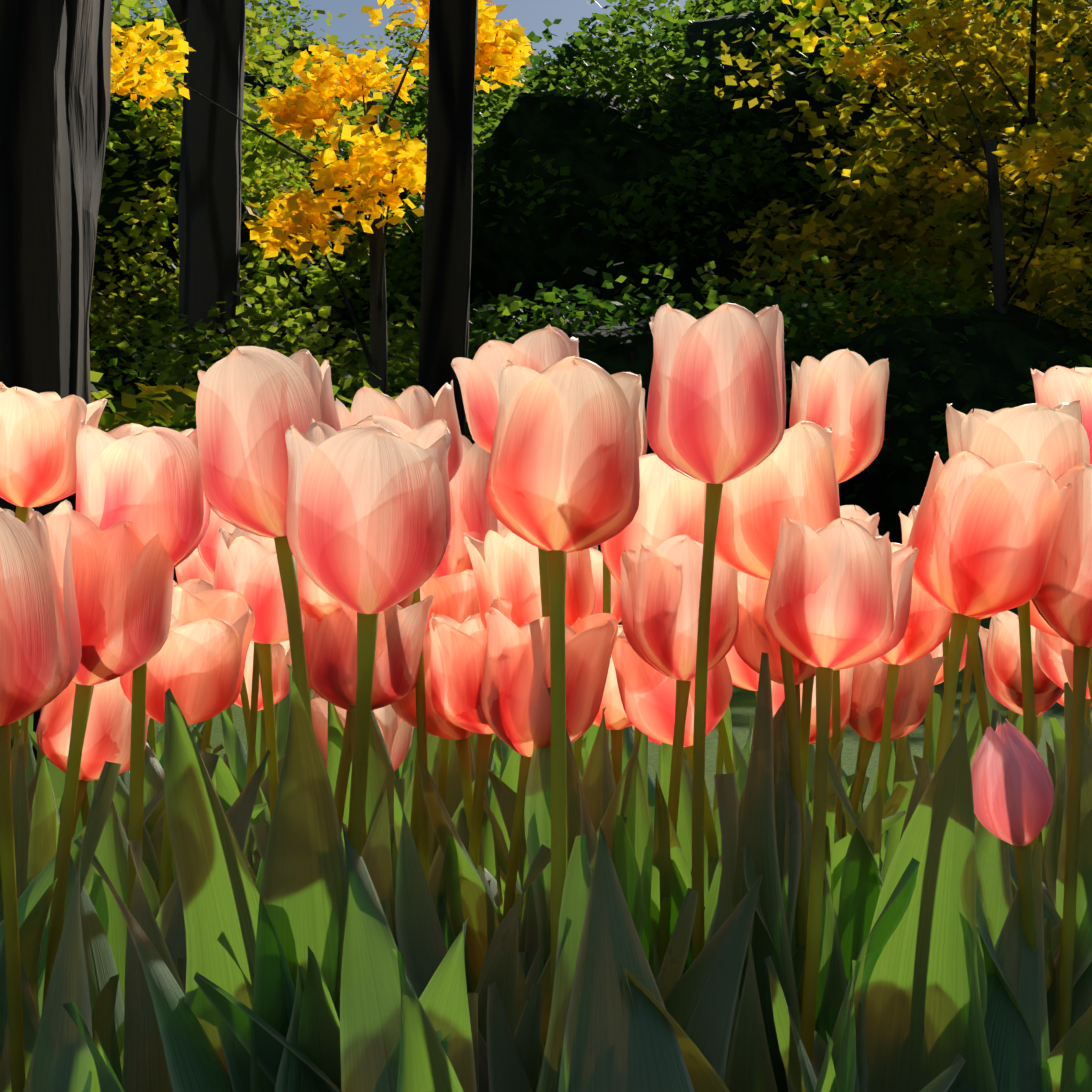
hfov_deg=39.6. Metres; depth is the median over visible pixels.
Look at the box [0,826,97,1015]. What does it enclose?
tulip leaves
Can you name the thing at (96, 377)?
shrub
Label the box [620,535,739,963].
tulip
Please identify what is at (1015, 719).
tulip
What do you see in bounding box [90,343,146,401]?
shrub
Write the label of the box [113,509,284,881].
tulip
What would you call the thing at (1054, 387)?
tulip
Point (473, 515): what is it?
tulip
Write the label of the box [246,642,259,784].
tulip
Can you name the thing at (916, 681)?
tulip
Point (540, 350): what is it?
tulip
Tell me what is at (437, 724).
tulip
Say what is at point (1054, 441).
tulip
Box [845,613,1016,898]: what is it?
tulip
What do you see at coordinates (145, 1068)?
tulip leaves
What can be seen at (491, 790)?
tulip
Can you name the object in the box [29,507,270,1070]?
tulip
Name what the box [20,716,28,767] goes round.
tulip
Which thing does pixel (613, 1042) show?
tulip leaves
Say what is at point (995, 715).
tulip leaves
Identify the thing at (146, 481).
tulip
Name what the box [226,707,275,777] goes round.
tulip
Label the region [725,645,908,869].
tulip
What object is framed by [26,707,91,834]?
tulip
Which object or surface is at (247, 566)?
tulip
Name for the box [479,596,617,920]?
tulip
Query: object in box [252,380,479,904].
tulip
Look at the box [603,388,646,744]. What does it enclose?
tulip
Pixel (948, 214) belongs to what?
tree
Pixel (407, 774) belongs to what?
tulip
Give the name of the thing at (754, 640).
tulip
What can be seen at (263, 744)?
tulip
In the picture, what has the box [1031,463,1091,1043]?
tulip
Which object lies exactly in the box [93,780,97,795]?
tulip
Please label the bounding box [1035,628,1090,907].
tulip
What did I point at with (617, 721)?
tulip
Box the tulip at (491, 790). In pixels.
[489,763,499,808]
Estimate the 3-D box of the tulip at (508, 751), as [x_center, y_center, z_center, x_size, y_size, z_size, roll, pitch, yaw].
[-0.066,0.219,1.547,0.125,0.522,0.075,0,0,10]
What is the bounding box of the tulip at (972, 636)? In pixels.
[911,505,989,735]
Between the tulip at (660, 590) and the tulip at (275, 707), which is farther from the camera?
the tulip at (275, 707)
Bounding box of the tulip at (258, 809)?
[154,802,267,890]
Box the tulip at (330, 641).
[304,589,433,897]
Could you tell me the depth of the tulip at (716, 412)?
0.68 m
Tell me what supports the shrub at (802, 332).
on the ground
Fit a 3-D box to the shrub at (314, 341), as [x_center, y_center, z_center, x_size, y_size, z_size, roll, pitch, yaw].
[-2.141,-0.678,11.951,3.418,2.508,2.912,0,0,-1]
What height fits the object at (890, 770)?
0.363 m
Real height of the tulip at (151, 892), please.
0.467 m
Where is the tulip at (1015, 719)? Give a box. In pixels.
[913,675,1043,844]
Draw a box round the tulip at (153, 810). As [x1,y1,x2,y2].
[3,509,223,837]
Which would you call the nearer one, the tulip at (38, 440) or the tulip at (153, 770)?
the tulip at (38, 440)
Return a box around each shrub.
[89,218,315,415]
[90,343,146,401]
[90,371,115,430]
[91,368,405,635]
[103,286,419,415]
[316,289,516,415]
[395,257,870,552]
[720,254,1091,543]
[760,291,861,369]
[1053,326,1091,368]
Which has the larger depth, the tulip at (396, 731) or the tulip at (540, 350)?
the tulip at (396, 731)
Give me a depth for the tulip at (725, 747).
1.12 m
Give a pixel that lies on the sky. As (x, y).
(531, 13)
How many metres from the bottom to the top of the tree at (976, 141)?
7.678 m
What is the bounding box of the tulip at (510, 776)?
[470,733,520,885]
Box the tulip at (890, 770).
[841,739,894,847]
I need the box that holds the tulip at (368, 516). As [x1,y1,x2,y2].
[164,415,451,1091]
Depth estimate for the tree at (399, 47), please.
29.95 m
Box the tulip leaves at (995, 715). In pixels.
[834,709,1012,922]
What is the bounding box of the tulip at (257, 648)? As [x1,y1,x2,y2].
[213,575,264,719]
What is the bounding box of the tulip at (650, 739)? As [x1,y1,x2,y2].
[632,725,661,745]
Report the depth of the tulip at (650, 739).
1.21 m
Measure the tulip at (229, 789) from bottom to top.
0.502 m
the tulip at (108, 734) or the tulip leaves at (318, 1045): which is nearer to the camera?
the tulip leaves at (318, 1045)
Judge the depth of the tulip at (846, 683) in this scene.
1.00 m
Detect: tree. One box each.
[91,0,185,342]
[91,0,399,384]
[110,0,538,394]
[111,0,173,22]
[112,0,307,339]
[167,0,245,406]
[241,35,485,394]
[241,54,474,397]
[243,28,527,305]
[244,0,428,341]
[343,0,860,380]
[402,22,662,124]
[418,0,477,435]
[473,0,732,151]
[527,31,663,70]
[565,0,1062,367]
[612,0,925,65]
[703,0,1091,341]
[815,0,1091,319]
[823,0,1091,329]
[883,0,1091,311]
[926,0,1081,334]
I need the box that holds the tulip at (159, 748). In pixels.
[119,740,163,775]
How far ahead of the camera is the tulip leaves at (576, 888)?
0.55 m
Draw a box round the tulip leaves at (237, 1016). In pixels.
[194,899,542,1091]
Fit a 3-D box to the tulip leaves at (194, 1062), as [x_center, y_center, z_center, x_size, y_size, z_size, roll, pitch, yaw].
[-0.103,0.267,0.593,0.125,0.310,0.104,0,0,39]
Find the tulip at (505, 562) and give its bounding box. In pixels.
[462,527,615,895]
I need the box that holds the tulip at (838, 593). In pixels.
[702,515,919,1091]
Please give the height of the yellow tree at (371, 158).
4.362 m
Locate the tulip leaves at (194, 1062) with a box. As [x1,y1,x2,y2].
[74,834,250,1091]
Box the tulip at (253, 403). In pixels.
[196,346,340,726]
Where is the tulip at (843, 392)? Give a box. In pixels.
[789,348,888,839]
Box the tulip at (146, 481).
[0,420,263,1091]
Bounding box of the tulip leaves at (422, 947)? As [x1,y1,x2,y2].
[393,778,598,1052]
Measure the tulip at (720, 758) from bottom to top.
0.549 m
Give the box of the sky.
[112,0,694,93]
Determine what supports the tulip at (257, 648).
on the ground
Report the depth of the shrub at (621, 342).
10.93 m
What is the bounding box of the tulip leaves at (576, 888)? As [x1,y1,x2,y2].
[536,834,592,1091]
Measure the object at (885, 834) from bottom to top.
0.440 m
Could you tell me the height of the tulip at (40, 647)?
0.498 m
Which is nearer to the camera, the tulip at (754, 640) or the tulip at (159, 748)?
the tulip at (754, 640)
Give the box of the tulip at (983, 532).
[784,450,1091,1091]
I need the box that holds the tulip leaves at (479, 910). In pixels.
[419,732,647,992]
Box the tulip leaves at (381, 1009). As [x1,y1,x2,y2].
[340,822,541,1091]
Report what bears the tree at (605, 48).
on the ground
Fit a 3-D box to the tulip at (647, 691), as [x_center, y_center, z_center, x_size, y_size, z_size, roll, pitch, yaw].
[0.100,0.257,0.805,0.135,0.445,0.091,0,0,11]
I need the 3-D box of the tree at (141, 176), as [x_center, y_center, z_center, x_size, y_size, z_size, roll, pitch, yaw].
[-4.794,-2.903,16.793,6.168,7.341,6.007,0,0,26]
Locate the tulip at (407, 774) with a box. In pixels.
[400,759,412,802]
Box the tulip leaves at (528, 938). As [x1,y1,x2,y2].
[494,868,537,979]
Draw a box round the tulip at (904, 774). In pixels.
[881,628,980,882]
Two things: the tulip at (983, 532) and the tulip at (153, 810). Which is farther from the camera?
the tulip at (153, 810)
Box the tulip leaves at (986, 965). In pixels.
[964,901,1060,1084]
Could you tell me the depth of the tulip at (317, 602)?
0.78 m
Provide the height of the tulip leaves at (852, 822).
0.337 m
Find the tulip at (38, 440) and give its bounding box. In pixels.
[0,382,106,921]
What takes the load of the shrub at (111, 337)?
on the ground
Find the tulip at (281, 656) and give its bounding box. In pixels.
[234,640,291,773]
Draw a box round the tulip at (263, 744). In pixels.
[146,644,273,784]
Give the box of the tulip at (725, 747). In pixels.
[687,717,813,804]
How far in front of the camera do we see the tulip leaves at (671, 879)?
0.78 m
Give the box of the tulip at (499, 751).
[492,733,586,777]
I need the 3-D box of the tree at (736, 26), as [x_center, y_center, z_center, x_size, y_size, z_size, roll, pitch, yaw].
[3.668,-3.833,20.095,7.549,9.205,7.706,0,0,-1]
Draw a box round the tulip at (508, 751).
[474,520,520,843]
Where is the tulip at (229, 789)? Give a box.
[193,692,288,812]
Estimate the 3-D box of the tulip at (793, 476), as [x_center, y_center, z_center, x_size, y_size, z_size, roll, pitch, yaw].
[0.087,0.210,0.744,0.117,0.538,0.091,0,0,27]
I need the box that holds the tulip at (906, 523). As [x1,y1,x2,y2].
[891,505,1013,850]
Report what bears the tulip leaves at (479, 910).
on the ground
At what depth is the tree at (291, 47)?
33.34 m
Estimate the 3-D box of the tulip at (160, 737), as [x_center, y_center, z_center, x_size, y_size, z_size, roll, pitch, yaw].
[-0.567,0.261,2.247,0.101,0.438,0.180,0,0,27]
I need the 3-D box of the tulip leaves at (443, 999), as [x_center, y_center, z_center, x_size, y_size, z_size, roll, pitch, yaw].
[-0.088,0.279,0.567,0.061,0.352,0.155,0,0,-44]
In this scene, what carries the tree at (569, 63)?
on the ground
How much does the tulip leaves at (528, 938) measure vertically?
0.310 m
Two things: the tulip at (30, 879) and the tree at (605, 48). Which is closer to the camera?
the tulip at (30, 879)
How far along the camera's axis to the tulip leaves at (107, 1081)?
0.49 m
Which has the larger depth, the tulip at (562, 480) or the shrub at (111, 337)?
the shrub at (111, 337)
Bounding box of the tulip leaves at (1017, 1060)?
[763,842,1052,1091]
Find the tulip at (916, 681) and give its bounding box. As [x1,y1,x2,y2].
[808,653,944,836]
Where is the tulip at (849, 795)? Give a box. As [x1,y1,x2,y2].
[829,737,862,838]
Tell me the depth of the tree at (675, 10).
23.19 m
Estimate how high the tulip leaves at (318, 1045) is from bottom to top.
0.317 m
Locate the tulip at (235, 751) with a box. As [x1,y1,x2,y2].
[196,687,310,789]
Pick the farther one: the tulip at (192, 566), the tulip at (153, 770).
the tulip at (192, 566)
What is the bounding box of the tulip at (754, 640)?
[734,571,815,733]
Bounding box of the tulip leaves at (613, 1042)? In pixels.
[436,821,965,1091]
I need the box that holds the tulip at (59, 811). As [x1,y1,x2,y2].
[58,796,62,815]
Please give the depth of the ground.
3.69 m
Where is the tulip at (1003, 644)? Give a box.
[985,610,1058,889]
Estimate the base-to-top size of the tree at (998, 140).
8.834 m
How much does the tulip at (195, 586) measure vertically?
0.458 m
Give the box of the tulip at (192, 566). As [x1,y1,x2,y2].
[175,548,257,772]
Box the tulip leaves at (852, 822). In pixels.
[828,753,1062,953]
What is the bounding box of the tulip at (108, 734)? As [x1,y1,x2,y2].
[36,677,149,837]
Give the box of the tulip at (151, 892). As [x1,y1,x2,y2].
[81,788,159,918]
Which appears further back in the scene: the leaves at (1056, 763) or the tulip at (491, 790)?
the tulip at (491, 790)
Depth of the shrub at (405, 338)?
13.47 m
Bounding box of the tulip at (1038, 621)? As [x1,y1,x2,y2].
[1008,600,1091,931]
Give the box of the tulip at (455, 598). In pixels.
[410,569,479,853]
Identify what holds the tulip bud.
on the ground
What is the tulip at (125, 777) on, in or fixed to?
on the ground
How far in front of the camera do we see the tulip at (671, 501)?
0.83 m
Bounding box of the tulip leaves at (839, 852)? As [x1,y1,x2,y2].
[692,776,905,869]
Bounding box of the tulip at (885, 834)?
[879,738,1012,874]
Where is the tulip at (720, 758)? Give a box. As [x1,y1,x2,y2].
[657,715,754,814]
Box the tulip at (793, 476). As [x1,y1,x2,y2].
[641,421,846,1044]
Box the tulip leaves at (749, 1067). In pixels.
[619,912,777,1091]
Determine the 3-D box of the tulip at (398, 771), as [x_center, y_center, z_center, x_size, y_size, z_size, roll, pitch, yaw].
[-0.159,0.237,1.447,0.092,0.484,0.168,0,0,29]
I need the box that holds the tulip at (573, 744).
[571,742,581,779]
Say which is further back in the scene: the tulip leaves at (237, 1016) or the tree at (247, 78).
the tree at (247, 78)
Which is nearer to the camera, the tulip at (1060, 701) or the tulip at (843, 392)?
the tulip at (843, 392)
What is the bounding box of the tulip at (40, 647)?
[0,500,218,1091]
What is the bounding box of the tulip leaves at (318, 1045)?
[297,844,550,1091]
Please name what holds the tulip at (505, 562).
on the ground
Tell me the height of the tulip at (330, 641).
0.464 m
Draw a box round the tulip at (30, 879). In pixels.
[0,855,37,901]
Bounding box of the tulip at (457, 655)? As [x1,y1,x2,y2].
[429,612,526,995]
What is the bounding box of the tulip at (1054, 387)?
[1030,366,1091,918]
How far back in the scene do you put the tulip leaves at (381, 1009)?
0.54 m
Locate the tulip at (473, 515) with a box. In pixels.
[327,435,497,874]
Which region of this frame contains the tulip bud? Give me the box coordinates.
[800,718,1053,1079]
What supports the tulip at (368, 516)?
on the ground
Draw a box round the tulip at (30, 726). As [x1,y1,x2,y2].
[20,713,33,744]
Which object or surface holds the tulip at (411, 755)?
on the ground
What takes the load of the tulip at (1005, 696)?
on the ground
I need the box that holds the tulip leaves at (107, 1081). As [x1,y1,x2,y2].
[63,1001,121,1091]
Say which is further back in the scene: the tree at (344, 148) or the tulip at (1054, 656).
the tree at (344, 148)
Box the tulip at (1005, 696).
[979,626,1063,849]
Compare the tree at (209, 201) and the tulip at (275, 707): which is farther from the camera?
the tree at (209, 201)
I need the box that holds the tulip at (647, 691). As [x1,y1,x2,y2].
[612,630,844,916]
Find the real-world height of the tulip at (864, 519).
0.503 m
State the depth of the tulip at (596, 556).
1.17 m
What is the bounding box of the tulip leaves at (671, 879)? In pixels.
[649,741,842,975]
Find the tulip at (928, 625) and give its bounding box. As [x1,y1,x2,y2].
[876,542,952,868]
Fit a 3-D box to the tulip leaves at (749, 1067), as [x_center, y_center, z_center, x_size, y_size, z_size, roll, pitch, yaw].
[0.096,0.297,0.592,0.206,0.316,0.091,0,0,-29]
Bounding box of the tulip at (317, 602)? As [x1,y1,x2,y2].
[296,561,521,935]
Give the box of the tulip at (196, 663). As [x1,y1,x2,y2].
[27,586,254,1002]
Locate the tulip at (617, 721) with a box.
[484,625,632,915]
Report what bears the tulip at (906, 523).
on the ground
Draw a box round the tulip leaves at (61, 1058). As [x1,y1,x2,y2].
[24,761,120,1091]
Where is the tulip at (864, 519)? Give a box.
[799,505,879,797]
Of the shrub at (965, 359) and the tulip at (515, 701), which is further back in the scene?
the shrub at (965, 359)
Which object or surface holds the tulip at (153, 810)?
on the ground
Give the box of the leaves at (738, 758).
[723,706,864,802]
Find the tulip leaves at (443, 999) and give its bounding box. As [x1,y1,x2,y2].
[251,821,476,1091]
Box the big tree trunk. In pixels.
[0,0,111,762]
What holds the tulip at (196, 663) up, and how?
on the ground
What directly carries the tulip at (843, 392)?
on the ground
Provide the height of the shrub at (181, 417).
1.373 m
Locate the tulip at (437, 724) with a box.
[390,615,480,840]
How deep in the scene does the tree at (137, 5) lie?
21.48 m
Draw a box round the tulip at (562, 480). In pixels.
[394,356,761,1091]
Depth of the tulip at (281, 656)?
1.31 m
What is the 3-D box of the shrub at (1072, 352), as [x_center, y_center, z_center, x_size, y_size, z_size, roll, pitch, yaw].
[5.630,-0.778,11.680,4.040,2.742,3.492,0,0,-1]
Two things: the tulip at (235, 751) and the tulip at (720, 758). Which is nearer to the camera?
the tulip at (720, 758)
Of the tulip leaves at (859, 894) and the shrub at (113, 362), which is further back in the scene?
the shrub at (113, 362)
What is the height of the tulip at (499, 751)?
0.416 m
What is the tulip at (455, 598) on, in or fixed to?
on the ground
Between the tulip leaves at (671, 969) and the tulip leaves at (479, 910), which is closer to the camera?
the tulip leaves at (671, 969)
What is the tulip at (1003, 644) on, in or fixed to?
on the ground
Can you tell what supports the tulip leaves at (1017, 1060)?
on the ground
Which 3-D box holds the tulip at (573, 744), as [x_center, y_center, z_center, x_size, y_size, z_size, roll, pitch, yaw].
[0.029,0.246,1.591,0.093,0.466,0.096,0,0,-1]
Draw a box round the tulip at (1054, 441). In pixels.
[946,399,1091,1091]
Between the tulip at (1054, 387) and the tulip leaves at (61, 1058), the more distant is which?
the tulip at (1054, 387)
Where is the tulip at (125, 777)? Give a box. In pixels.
[29,718,203,791]
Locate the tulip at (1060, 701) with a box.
[1043,693,1091,845]
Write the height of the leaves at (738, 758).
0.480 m
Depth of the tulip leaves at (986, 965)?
0.61 m
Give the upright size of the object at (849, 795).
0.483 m
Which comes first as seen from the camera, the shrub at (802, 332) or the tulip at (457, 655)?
the tulip at (457, 655)
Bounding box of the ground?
[91,607,1091,812]
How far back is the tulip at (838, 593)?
0.64 m
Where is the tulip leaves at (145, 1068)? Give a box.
[89,840,184,1091]
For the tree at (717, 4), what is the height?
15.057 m
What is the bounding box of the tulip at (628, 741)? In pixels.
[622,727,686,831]
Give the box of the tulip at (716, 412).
[548,302,801,1091]
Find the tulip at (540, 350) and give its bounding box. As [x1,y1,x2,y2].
[451,324,805,992]
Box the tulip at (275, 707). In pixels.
[274,703,277,729]
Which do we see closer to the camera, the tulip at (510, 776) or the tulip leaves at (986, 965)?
the tulip leaves at (986, 965)
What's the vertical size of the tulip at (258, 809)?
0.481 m
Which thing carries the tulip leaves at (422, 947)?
on the ground
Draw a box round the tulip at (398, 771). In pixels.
[394,746,410,779]
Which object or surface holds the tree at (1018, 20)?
on the ground
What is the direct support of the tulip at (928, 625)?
on the ground
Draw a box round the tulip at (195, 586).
[56,578,212,896]
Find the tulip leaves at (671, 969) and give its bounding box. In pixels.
[344,847,697,1069]
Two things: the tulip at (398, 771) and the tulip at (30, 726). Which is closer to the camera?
the tulip at (398, 771)
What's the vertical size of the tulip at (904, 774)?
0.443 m
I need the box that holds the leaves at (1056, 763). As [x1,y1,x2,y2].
[1045,716,1091,910]
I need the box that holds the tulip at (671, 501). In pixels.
[483,453,704,914]
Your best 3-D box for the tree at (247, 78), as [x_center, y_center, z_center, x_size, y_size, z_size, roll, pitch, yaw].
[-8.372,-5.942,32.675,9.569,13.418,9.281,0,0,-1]
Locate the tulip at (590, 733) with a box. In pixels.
[583,545,598,755]
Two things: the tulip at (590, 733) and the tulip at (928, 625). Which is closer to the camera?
the tulip at (928, 625)
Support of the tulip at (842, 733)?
on the ground
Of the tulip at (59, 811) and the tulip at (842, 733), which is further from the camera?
the tulip at (842, 733)
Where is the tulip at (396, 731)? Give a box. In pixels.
[251,691,413,824]
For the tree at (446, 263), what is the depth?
7.45 m
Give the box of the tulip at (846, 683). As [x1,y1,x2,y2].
[771,666,854,743]
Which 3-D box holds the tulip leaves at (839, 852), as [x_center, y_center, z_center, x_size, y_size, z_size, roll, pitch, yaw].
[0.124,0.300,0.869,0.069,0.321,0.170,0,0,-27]
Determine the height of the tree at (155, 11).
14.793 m
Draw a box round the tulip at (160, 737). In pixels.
[147,721,204,769]
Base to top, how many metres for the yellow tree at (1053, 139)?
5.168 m
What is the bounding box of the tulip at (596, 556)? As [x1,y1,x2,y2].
[574,548,621,772]
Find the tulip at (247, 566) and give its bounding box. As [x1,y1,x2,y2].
[213,528,305,882]
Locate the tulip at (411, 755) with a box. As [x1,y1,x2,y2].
[401,727,496,791]
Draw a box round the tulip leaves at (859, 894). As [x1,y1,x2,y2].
[837,789,881,985]
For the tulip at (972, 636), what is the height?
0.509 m
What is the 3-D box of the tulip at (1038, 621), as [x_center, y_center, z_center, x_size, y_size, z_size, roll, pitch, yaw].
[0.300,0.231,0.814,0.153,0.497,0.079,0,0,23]
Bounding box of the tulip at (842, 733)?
[841,727,845,741]

